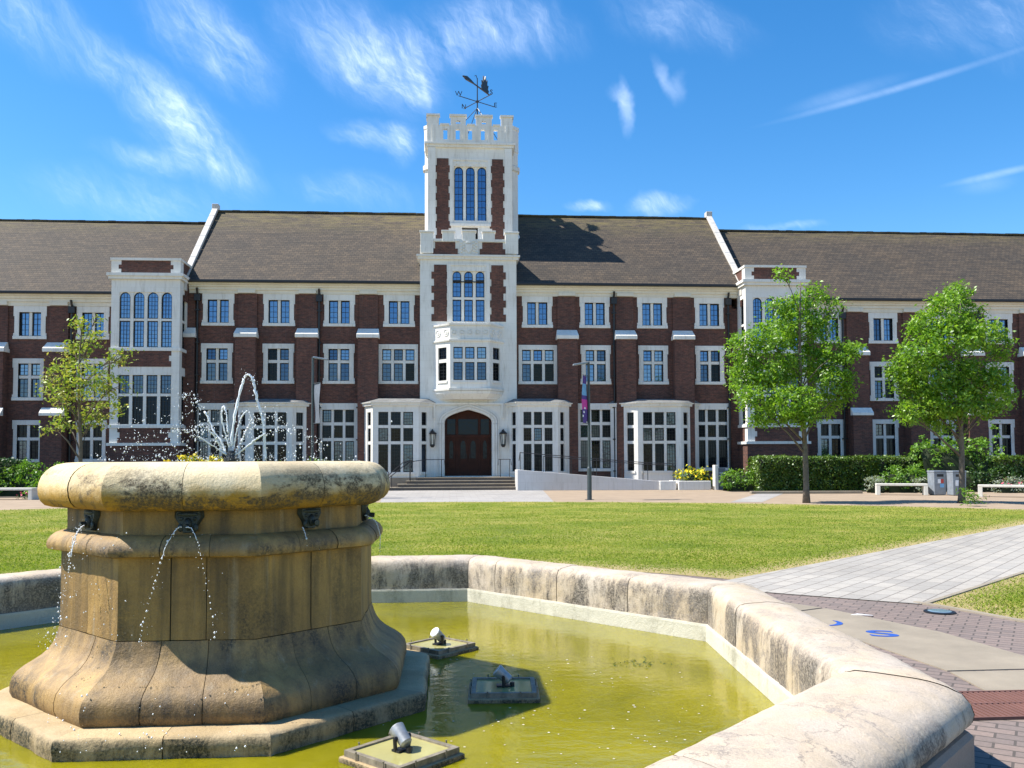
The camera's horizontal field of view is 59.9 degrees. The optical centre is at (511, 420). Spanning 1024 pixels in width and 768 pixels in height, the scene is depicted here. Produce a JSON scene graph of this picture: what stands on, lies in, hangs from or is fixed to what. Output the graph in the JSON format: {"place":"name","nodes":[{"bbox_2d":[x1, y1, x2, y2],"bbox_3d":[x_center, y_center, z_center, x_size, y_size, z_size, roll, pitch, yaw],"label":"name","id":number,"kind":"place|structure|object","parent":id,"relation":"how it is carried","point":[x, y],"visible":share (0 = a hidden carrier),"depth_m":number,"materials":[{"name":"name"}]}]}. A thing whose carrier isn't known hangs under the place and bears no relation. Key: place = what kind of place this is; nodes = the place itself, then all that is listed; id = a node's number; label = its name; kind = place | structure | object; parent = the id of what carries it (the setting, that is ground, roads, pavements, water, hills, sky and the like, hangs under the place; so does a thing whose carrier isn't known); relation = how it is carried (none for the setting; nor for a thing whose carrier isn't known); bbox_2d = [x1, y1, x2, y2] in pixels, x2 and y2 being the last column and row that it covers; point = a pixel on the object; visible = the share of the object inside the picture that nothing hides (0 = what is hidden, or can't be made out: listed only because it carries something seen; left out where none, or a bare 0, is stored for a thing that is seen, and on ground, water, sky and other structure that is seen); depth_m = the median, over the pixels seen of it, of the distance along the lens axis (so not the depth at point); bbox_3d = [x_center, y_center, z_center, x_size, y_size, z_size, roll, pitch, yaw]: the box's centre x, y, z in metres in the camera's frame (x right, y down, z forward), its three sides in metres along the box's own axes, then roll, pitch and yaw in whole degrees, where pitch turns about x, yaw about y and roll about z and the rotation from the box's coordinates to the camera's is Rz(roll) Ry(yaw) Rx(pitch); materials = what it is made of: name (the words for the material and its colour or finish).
{"place":"outdoors","nodes":[
{"label":"outdoors","id":0,"kind":"place"},
{"bbox_2d":[380,490,552,501],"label":"path","id":1,"kind":"structure","parent":0,"point":[471,496],"depth_m":38.98,"materials":[{"name":"grey concrete"}]},
{"bbox_2d":[0,501,1023,619],"bbox_3d":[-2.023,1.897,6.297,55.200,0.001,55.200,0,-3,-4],"label":"lawn","id":2,"kind":"structure","parent":0,"point":[434,507],"depth_m":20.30,"materials":[{"name":"green plant"}]},
{"bbox_2d":[913,571,1023,622],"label":"lawn edging","id":3,"kind":"object","parent":2,"relation":"on","point":[930,602],"visible":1,"depth_m":9.86,"materials":[{"name":"beige stone"}]},
{"bbox_2d":[0,489,1023,578],"bbox_3d":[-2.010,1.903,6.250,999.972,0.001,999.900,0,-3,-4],"label":"ground","id":4,"kind":"structure","parent":0,"point":[994,500],"depth_m":35.59,"materials":[{"name":"beige concrete"}]},
{"bbox_2d":[0,496,26,497],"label":"planting bed","id":5,"kind":"object","parent":4,"relation":"on","point":[11,496],"depth_m":40.71,"materials":[{"name":"soil"}]},
{"bbox_2d":[0,457,31,491],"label":"hedge","id":6,"kind":"object","parent":5,"relation":"on","point":[9,462],"visible":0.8,"depth_m":41.32,"materials":[{"name":"green plant"}]},
{"bbox_2d":[20,479,38,495],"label":"shrub","id":7,"kind":"object","parent":5,"relation":"on","point":[33,486],"visible":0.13,"depth_m":39.54,"materials":[{"name":"green plant"}]},
{"bbox_2d":[0,457,63,495],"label":"shrub","id":8,"kind":"object","parent":5,"relation":"on","point":[21,479],"visible":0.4,"depth_m":41.18,"materials":[{"name":"green plant"}]},
{"bbox_2d":[163,452,222,461],"bbox_3d":[-15.359,2.551,43.471,3.888,2.059,2.245,0,-3,-4],"label":"flower bush","id":9,"kind":"object","parent":5,"relation":"on","point":[184,457],"visible":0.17,"depth_m":43.28,"materials":[{"name":"yellow plant"}]},
{"bbox_2d":[0,488,38,499],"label":"bench","id":10,"kind":"object","parent":4,"relation":"on","point":[32,493],"visible":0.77,"depth_m":37.28,"materials":[{"name":"concrete"}]},
{"bbox_2d":[34,314,143,461],"bbox_3d":[-15.819,-0.419,32.476,4.333,7.054,3.371,0,-3,-4],"label":"tree","id":11,"kind":"object","parent":4,"relation":"on","point":[99,384],"visible":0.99,"depth_m":32.59,"materials":[{"name":"green plant"}]},
{"bbox_2d":[311,356,327,460],"bbox_3d":[-8.221,0.276,37.520,0.780,6.027,0.705,0,-3,-4],"label":"lamp post","id":12,"kind":"object","parent":4,"relation":"on","point":[315,391],"visible":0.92,"depth_m":37.65,"materials":[{"name":"grey metal"}]},
{"bbox_2d":[389,477,515,490],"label":"entrance steps","id":13,"kind":"structure","parent":4,"relation":"on","point":[458,483],"depth_m":47.44,"materials":[{"name":"beige stone"}]},
{"bbox_2d":[389,459,444,486],"bbox_3d":[-5.426,2.846,47.486,3.799,1.539,0.623,1,-3,-29],"label":"handrail","id":14,"kind":"object","parent":13,"relation":"on","point":[425,468],"visible":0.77,"depth_m":47.95,"materials":[{"name":"black metal"}]},
{"bbox_2d":[0,555,974,767],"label":"fountain basin","id":15,"kind":"object","parent":4,"relation":"on","point":[838,698],"visible":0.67,"depth_m":6.08,"materials":[{"name":"beige stone"}]},
{"bbox_2d":[0,602,774,767],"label":"pool water","id":16,"kind":"structure","parent":15,"relation":"in","point":[586,704],"depth_m":6.11,"materials":[{"name":"yellow liquid"}]},
{"bbox_2d":[0,451,429,761],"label":"fountain pedestal","id":17,"kind":"object","parent":16,"relation":"in","point":[308,647],"visible":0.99,"depth_m":5.37,"materials":[{"name":"stone"}]},
{"bbox_2d":[38,375,391,753],"bbox_3d":[-2.185,0.695,5.856,2.678,2.177,2.476,0,-3,-4],"label":"water spray","id":18,"kind":"object","parent":17,"relation":"on","point":[214,632],"visible":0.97,"depth_m":6.24,"materials":[{"name":"white liquid"}]},
{"bbox_2d":[204,411,226,455],"bbox_3d":[-2.133,0.092,6.390,0.185,0.324,0.020,-1,-3,10],"label":"water jet","id":19,"kind":"object","parent":17,"relation":"on","point":[208,418],"visible":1,"depth_m":6.39,"materials":[{"name":"white"}]},
{"bbox_2d":[221,407,229,445],"bbox_3d":[-2.045,0.039,6.326,0.064,0.286,0.106,0,-3,-15],"label":"water jet","id":20,"kind":"object","parent":17,"relation":"on","point":[223,424],"visible":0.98,"depth_m":6.35,"materials":[{"name":"white"}]},
{"bbox_2d":[230,374,266,459],"bbox_3d":[-1.893,-0.028,6.390,0.259,0.624,0.028,0,-3,-4],"label":"water jet","id":21,"kind":"object","parent":17,"relation":"on","point":[258,404],"visible":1,"depth_m":6.39,"materials":[{"name":"white"}]},
{"bbox_2d":[339,722,464,767],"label":"floodlight platform","id":22,"kind":"structure","parent":16,"relation":"in","point":[399,746],"depth_m":4.82,"materials":[{"name":"stone"}]},
{"bbox_2d":[406,627,478,658],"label":"floodlight platform","id":23,"kind":"structure","parent":16,"relation":"in","point":[438,645],"depth_m":7.58,"materials":[{"name":"stone"}]},
{"bbox_2d":[468,665,539,703],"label":"floodlight platform","id":24,"kind":"structure","parent":16,"relation":"in","point":[503,685],"depth_m":6.13,"materials":[{"name":"stone"}]},
{"bbox_2d":[441,663,710,763],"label":"floating specks","id":25,"kind":"object","parent":16,"relation":"on","point":[612,728],"visible":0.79,"depth_m":5.40,"materials":[{"name":"brown plant"}]},
{"bbox_2d":[0,113,1023,486],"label":"university hall","id":26,"kind":"structure","parent":4,"relation":"on","point":[468,315],"depth_m":50.10,"materials":[{"name":"brown brick"}]},
{"bbox_2d":[12,420,39,461],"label":"window","id":27,"kind":"structure","parent":26,"relation":"in","point":[28,446],"depth_m":48.36,"materials":[{"name":"white paint"}]},
{"bbox_2d":[11,358,43,400],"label":"window","id":28,"kind":"structure","parent":26,"relation":"in","point":[30,369],"depth_m":48.48,"materials":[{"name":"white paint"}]},
{"bbox_2d":[12,306,46,338],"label":"window","id":29,"kind":"structure","parent":26,"relation":"in","point":[32,325],"depth_m":48.59,"materials":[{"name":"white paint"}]},
{"bbox_2d":[74,420,106,461],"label":"window","id":30,"kind":"structure","parent":26,"relation":"in","point":[94,443],"depth_m":48.59,"materials":[{"name":"white paint"}]},
{"bbox_2d":[76,359,108,400],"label":"window","id":31,"kind":"structure","parent":26,"relation":"in","point":[95,360],"depth_m":48.70,"materials":[{"name":"white paint"}]},
{"bbox_2d":[76,306,109,339],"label":"window","id":32,"kind":"structure","parent":26,"relation":"in","point":[88,311],"depth_m":48.83,"materials":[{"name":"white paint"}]},
{"bbox_2d":[197,403,228,461],"bbox_3d":[-16.395,0.976,49.040,2.190,3.860,0.260,0,-3,-4],"label":"window","id":33,"kind":"structure","parent":26,"relation":"in","point":[214,409],"depth_m":49.07,"materials":[{"name":"white paint"}]},
{"bbox_2d":[200,343,232,383],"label":"window","id":34,"kind":"structure","parent":26,"relation":"in","point":[218,362],"depth_m":49.22,"materials":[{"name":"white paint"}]},
{"bbox_2d":[201,293,234,325],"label":"window","id":35,"kind":"structure","parent":26,"relation":"in","point":[217,307],"depth_m":49.34,"materials":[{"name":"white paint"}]},
{"bbox_2d":[226,399,322,460],"bbox_3d":[-13.121,1.290,48.518,5.406,5.000,1.350,0,-3,-4],"label":"bay window","id":36,"kind":"structure","parent":26,"relation":"in","point":[295,409],"depth_m":48.18,"materials":[{"name":"white paint"}]},
{"bbox_2d":[262,294,294,325],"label":"window","id":37,"kind":"structure","parent":26,"relation":"in","point":[277,312],"depth_m":49.56,"materials":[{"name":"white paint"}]},
{"bbox_2d":[262,344,294,383],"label":"window","id":38,"kind":"structure","parent":26,"relation":"in","point":[277,358],"depth_m":49.44,"materials":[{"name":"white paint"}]},
{"bbox_2d":[322,344,354,383],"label":"window","id":39,"kind":"structure","parent":26,"relation":"in","point":[339,365],"depth_m":49.69,"materials":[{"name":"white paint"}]},
{"bbox_2d":[320,403,356,460],"bbox_3d":[-9.679,0.969,49.510,2.190,3.860,0.260,0,-3,-4],"label":"window","id":40,"kind":"structure","parent":26,"relation":"in","point":[342,417],"depth_m":49.54,"materials":[{"name":"white paint"}]},
{"bbox_2d":[323,294,354,326],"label":"window","id":41,"kind":"structure","parent":26,"relation":"in","point":[338,309],"depth_m":49.80,"materials":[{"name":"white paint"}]},
{"bbox_2d":[378,344,417,383],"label":"window","id":42,"kind":"structure","parent":26,"relation":"in","point":[398,364],"depth_m":49.93,"materials":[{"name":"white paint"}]},
{"bbox_2d":[361,398,435,479],"bbox_3d":[-6.362,1.276,48.816,4.556,5.000,1.700,0,-3,-4],"label":"bay window","id":43,"kind":"structure","parent":26,"relation":"in","point":[388,444],"depth_m":48.29,"materials":[{"name":"white paint"}]},
{"bbox_2d":[383,295,414,326],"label":"window","id":44,"kind":"structure","parent":26,"relation":"in","point":[397,313],"depth_m":50.03,"materials":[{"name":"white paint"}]},
{"bbox_2d":[429,429,435,446],"bbox_3d":[-4.394,0.980,49.096,0.440,1.020,0.438,0,-3,-4],"label":"wall lantern","id":45,"kind":"object","parent":26,"relation":"attached to","point":[432,433],"depth_m":48.96,"materials":[{"name":"black paint"}]},
{"bbox_2d":[445,410,491,475],"bbox_3d":[-2.476,1.269,50.115,2.656,3.697,0.195,0,-3,-4],"label":"entrance door","id":46,"kind":"structure","parent":26,"relation":"in","point":[468,445],"depth_m":50.09,"materials":[{"name":"brown wood"}]},
{"bbox_2d":[455,75,496,138],"bbox_3d":[-2.173,-19.127,54.975,2.698,5.295,2.827,0,-3,-4],"label":"weather vane","id":47,"kind":"object","parent":26,"relation":"on","point":[484,87],"visible":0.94,"depth_m":55.21,"materials":[{"name":"black paint"}]},
{"bbox_2d":[499,429,506,446],"bbox_3d":[-0.488,0.977,49.370,0.440,1.020,0.438,0,-3,-4],"label":"wall lantern","id":48,"kind":"object","parent":26,"relation":"attached to","point":[503,433],"depth_m":49.24,"materials":[{"name":"black paint"}]},
{"bbox_2d":[522,296,552,327],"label":"window","id":49,"kind":"structure","parent":26,"relation":"in","point":[535,315],"depth_m":50.58,"materials":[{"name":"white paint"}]},
{"bbox_2d":[518,345,556,383],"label":"window","id":50,"kind":"structure","parent":26,"relation":"in","point":[536,362],"depth_m":50.48,"materials":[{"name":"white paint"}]},
{"bbox_2d":[504,399,572,476],"bbox_3d":[1.726,1.268,49.383,4.320,5.000,1.700,0,-3,-4],"label":"bay window","id":51,"kind":"structure","parent":26,"relation":"in","point":[538,426],"depth_m":48.82,"materials":[{"name":"white paint"}]},
{"bbox_2d":[579,297,609,327],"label":"window","id":52,"kind":"structure","parent":26,"relation":"in","point":[592,309],"depth_m":50.80,"materials":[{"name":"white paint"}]},
{"bbox_2d":[578,403,611,470],"bbox_3d":[4.758,0.956,50.522,2.190,3.860,0.260,0,-3,-4],"label":"window","id":53,"kind":"structure","parent":26,"relation":"in","point":[600,435],"depth_m":50.55,"materials":[{"name":"white paint"}]},
{"bbox_2d":[580,345,611,383],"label":"window","id":54,"kind":"structure","parent":26,"relation":"in","point":[594,354],"depth_m":50.69,"materials":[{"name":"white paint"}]},
{"bbox_2d":[637,297,667,328],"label":"window","id":55,"kind":"structure","parent":26,"relation":"in","point":[651,315],"depth_m":51.04,"materials":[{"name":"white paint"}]},
{"bbox_2d":[638,345,668,384],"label":"window","id":56,"kind":"structure","parent":26,"relation":"in","point":[653,365],"depth_m":50.93,"materials":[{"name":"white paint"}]},
{"bbox_2d":[608,399,700,480],"bbox_3d":[8.200,1.270,50.011,5.511,5.000,1.350,0,-3,-4],"label":"bay window","id":57,"kind":"structure","parent":26,"relation":"in","point":[656,431],"depth_m":49.66,"materials":[{"name":"white paint"}]},
{"bbox_2d":[694,298,724,328],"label":"window","id":58,"kind":"structure","parent":26,"relation":"in","point":[706,309],"depth_m":51.28,"materials":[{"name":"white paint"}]},
{"bbox_2d":[695,346,725,384],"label":"window","id":59,"kind":"structure","parent":26,"relation":"in","point":[708,363],"depth_m":51.16,"materials":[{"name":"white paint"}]},
{"bbox_2d":[698,403,728,470],"bbox_3d":[11.482,0.949,50.993,2.190,3.860,0.260,0,-3,-4],"label":"window","id":60,"kind":"structure","parent":26,"relation":"in","point":[713,423],"depth_m":51.03,"materials":[{"name":"white paint"}]},
{"bbox_2d":[814,312,841,342],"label":"window","id":61,"kind":"structure","parent":26,"relation":"in","point":[839,329],"depth_m":51.74,"materials":[{"name":"white paint"}]},
{"bbox_2d":[816,419,843,455],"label":"window","id":62,"kind":"structure","parent":26,"relation":"in","point":[830,441],"depth_m":51.50,"materials":[{"name":"white paint"}]},
{"bbox_2d":[868,313,898,343],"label":"window","id":63,"kind":"structure","parent":26,"relation":"in","point":[880,330],"depth_m":51.96,"materials":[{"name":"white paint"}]},
{"bbox_2d":[869,362,899,400],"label":"window","id":64,"kind":"structure","parent":26,"relation":"in","point":[876,387],"depth_m":51.83,"materials":[{"name":"white paint"}]},
{"bbox_2d":[873,419,899,456],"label":"window","id":65,"kind":"structure","parent":26,"relation":"in","point":[883,429],"depth_m":51.73,"materials":[{"name":"white paint"}]},
{"bbox_2d":[930,419,955,447],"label":"window","id":66,"kind":"structure","parent":26,"relation":"in","point":[932,436],"depth_m":51.97,"materials":[{"name":"white paint"}]},
{"bbox_2d":[984,313,1012,343],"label":"window","id":67,"kind":"structure","parent":26,"relation":"in","point":[1009,317],"depth_m":52.44,"materials":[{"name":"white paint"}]},
{"bbox_2d":[985,362,1015,400],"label":"window","id":68,"kind":"structure","parent":26,"relation":"in","point":[1011,365],"depth_m":52.33,"materials":[{"name":"white paint"}]},
{"bbox_2d":[988,419,1015,455],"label":"window","id":69,"kind":"structure","parent":26,"relation":"in","point":[1004,424],"depth_m":52.21,"materials":[{"name":"white paint"}]},
{"bbox_2d":[573,362,593,499],"bbox_3d":[2.841,0.394,35.093,0.780,5.492,0.674,0,-3,-4],"label":"lamp post","id":70,"kind":"object","parent":4,"relation":"on","point":[586,404],"visible":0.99,"depth_m":35.19,"materials":[{"name":"grey metal"}]},
{"bbox_2d":[515,470,675,489],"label":"access ramp","id":71,"kind":"structure","parent":4,"relation":"on","point":[530,480],"depth_m":46.00,"materials":[{"name":"white concrete"}]},
{"bbox_2d":[519,452,673,480],"bbox_3d":[4.332,2.416,46.178,8.083,1.587,0.784,0,-3,6],"label":"handrail","id":72,"kind":"object","parent":71,"relation":"on","point":[596,463],"visible":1,"depth_m":46.16,"materials":[{"name":"grey metal"}]},
{"bbox_2d":[543,456,674,480],"bbox_3d":[5.156,2.758,47.294,7.005,1.774,0.054,0,-3,1],"label":"handrail","id":73,"kind":"object","parent":71,"relation":"on","point":[606,461],"visible":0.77,"depth_m":47.30,"materials":[{"name":"grey metal"}]},
{"bbox_2d":[669,480,710,489],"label":"wall","id":74,"kind":"structure","parent":4,"relation":"on","point":[693,485],"depth_m":45.82,"materials":[{"name":"white paint"}]},
{"bbox_2d":[672,464,712,484],"bbox_3d":[9.849,2.976,47.408,2.485,1.351,1.643,0,-3,-4],"label":"flower bush","id":75,"kind":"object","parent":4,"relation":"on","point":[700,475],"visible":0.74,"depth_m":47.13,"materials":[{"name":"yellow plant"}]},
{"bbox_2d":[718,266,867,502],"bbox_3d":[10.244,-1.292,32.414,5.284,8.579,3.594,0,-3,-4],"label":"tree","id":76,"kind":"object","parent":4,"relation":"on","point":[777,334],"visible":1,"depth_m":32.21,"materials":[{"name":"green plant"}]},
{"bbox_2d":[750,491,862,493],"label":"stone kerb","id":77,"kind":"structure","parent":4,"relation":"on","point":[801,492],"depth_m":40.44,"materials":[{"name":"beige stone"}]},
{"bbox_2d":[711,487,946,491],"bbox_3d":[21.672,3.518,45.563,22.400,0.001,10.900,0,-3,-4],"label":"planting bed","id":78,"kind":"object","parent":4,"relation":"on","point":[760,487],"visible":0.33,"depth_m":43.35,"materials":[{"name":"soil"}]},
{"bbox_2d":[713,465,724,489],"bbox_3d":[10.771,2.949,46.069,0.620,1.280,0.420,0,-3,-4],"label":"notice board","id":79,"kind":"object","parent":78,"relation":"on","point":[717,472],"visible":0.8,"depth_m":45.97,"materials":[{"name":"white paint"}]},
{"bbox_2d":[719,466,768,490],"bbox_3d":[11.589,2.897,44.296,2.685,1.302,2.014,0,-3,-4],"label":"shrub","id":80,"kind":"object","parent":78,"relation":"on","point":[737,482],"visible":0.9,"depth_m":43.98,"materials":[{"name":"green plant"}]},
{"bbox_2d":[746,454,881,490],"bbox_3d":[15.038,2.596,44.281,6.489,1.907,1.948,0,-3,-4],"label":"hedge","id":81,"kind":"object","parent":78,"relation":"on","point":[835,473],"visible":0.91,"depth_m":43.57,"materials":[{"name":"green plant"}]},
{"bbox_2d":[865,454,1023,480],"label":"hedge","id":82,"kind":"object","parent":78,"relation":"on","point":[903,461],"visible":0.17,"depth_m":44.68,"materials":[{"name":"green plant"}]},
{"bbox_2d":[904,424,1007,490],"bbox_3d":[21.343,1.796,42.974,4.625,3.229,2.963,0,-3,-4],"label":"shrub","id":83,"kind":"object","parent":78,"relation":"on","point":[942,458],"visible":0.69,"depth_m":42.59,"materials":[{"name":"green plant"}]},
{"bbox_2d":[965,462,1020,491],"bbox_3d":[22.485,2.662,42.182,3.645,1.449,2.188,0,-3,-4],"label":"shrub","id":84,"kind":"object","parent":78,"relation":"on","point":[973,479],"visible":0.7,"depth_m":41.71,"materials":[{"name":"green plant"}]},
{"bbox_2d":[644,572,1023,767],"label":"paved ring","id":85,"kind":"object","parent":4,"relation":"on","point":[998,743],"visible":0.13,"depth_m":8.16,"materials":[{"name":"brick"}]},
{"bbox_2d":[785,602,821,610],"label":"stone slab","id":86,"kind":"structure","parent":85,"relation":"on","point":[802,607],"depth_m":9.57,"materials":[{"name":"beige stone"}]},
{"bbox_2d":[803,608,1023,671],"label":"stone slab","id":87,"kind":"structure","parent":85,"relation":"on","point":[943,651],"depth_m":7.62,"materials":[{"name":"beige stone"}]},
{"bbox_2d":[866,630,898,636],"bbox_3d":[3.388,1.948,8.131,0.253,0.002,0.294,-1,-3,8],"label":"inlaid letter","id":88,"kind":"object","parent":87,"relation":"on","point":[887,635],"visible":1,"depth_m":8.12,"materials":[{"name":"blue paint"}]},
{"bbox_2d":[923,609,955,614],"bbox_3d":[4.465,1.994,9.277,0.310,0.029,0.310,0,-3,-4],"label":"ground light","id":89,"kind":"object","parent":85,"relation":"on","point":[940,611],"visible":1,"depth_m":9.20,"materials":[{"name":"blue"}]},
{"bbox_2d":[950,670,1023,690],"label":"stone slab","id":90,"kind":"structure","parent":85,"relation":"on","point":[999,680],"depth_m":6.44,"materials":[{"name":"beige stone"}]},
{"bbox_2d":[958,690,1023,720],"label":"drain grate","id":91,"kind":"object","parent":85,"relation":"on","point":[986,705],"visible":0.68,"depth_m":5.76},
{"bbox_2d":[863,475,887,492],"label":"shrub","id":92,"kind":"object","parent":4,"relation":"on","point":[870,485],"visible":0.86,"depth_m":41.02,"materials":[{"name":"green plant"}]},
{"bbox_2d":[875,483,927,494],"bbox_3d":[16.939,2.991,38.657,2.072,0.500,0.500,-1,-3,17],"label":"bench","id":93,"kind":"object","parent":4,"relation":"on","point":[923,485],"visible":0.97,"depth_m":38.55,"materials":[{"name":"concrete"}]},
{"bbox_2d":[877,463,928,492],"bbox_3d":[18.227,2.679,41.420,2.954,1.410,1.796,0,-3,-4],"label":"shrub","id":94,"kind":"object","parent":4,"relation":"on","point":[895,476],"visible":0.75,"depth_m":41.30,"materials":[{"name":"green plant"}]},
{"bbox_2d":[910,477,927,492],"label":"shrub","id":95,"kind":"object","parent":4,"relation":"on","point":[923,480],"visible":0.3,"depth_m":40.76,"materials":[{"name":"green plant"}]},
{"bbox_2d":[927,470,945,494],"bbox_3d":[18.366,2.694,38.395,0.594,1.060,0.580,0,-3,-4],"label":"litter bin","id":96,"kind":"object","parent":4,"relation":"on","point":[936,482],"visible":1,"depth_m":38.14,"materials":[{"name":"grey metal"}]},
{"bbox_2d":[876,277,1023,502],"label":"tree","id":97,"kind":"object","parent":4,"relation":"on","point":[972,337],"visible":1,"depth_m":31.41,"materials":[{"name":"green plant"}]},
{"bbox_2d":[946,471,966,495],"bbox_3d":[18.968,2.672,37.947,0.632,1.060,0.580,0,-3,-4],"label":"litter bin","id":98,"kind":"object","parent":4,"relation":"on","point":[952,480],"visible":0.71,"depth_m":37.71,"materials":[{"name":"grey metal"}]},
{"bbox_2d":[956,486,989,506],"bbox_3d":[15.381,2.526,29.641,1.130,0.676,0.748,1,-3,-31],"label":"grass tuft","id":99,"kind":"object","parent":4,"relation":"on","point":[970,496],"visible":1,"depth_m":29.54,"materials":[{"name":"green plant"}]},
{"bbox_2d":[978,484,1023,496],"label":"bench","id":100,"kind":"object","parent":4,"relation":"on","point":[980,490],"visible":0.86,"depth_m":36.28,"materials":[{"name":"concrete"}]},
{"bbox_2d":[990,476,1023,492],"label":"shrub","id":101,"kind":"object","parent":4,"relation":"on","point":[1010,480],"visible":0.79,"depth_m":40.33,"materials":[{"name":"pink plant"}]},
{"bbox_2d":[0,0,1023,233],"label":"sky","id":102,"kind":"structure","parent":0,"point":[803,115],"materials":[{"name":"blue"}]},
{"bbox_2d":[732,494,780,501],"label":"side path","id":103,"kind":"structure","parent":0,"point":[758,497],"depth_m":35.78,"materials":[{"name":"grey concrete"}]},
{"bbox_2d":[725,524,1023,603],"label":"garden path","id":104,"kind":"structure","parent":0,"point":[925,572],"depth_m":12.55,"materials":[{"name":"grey stone"}]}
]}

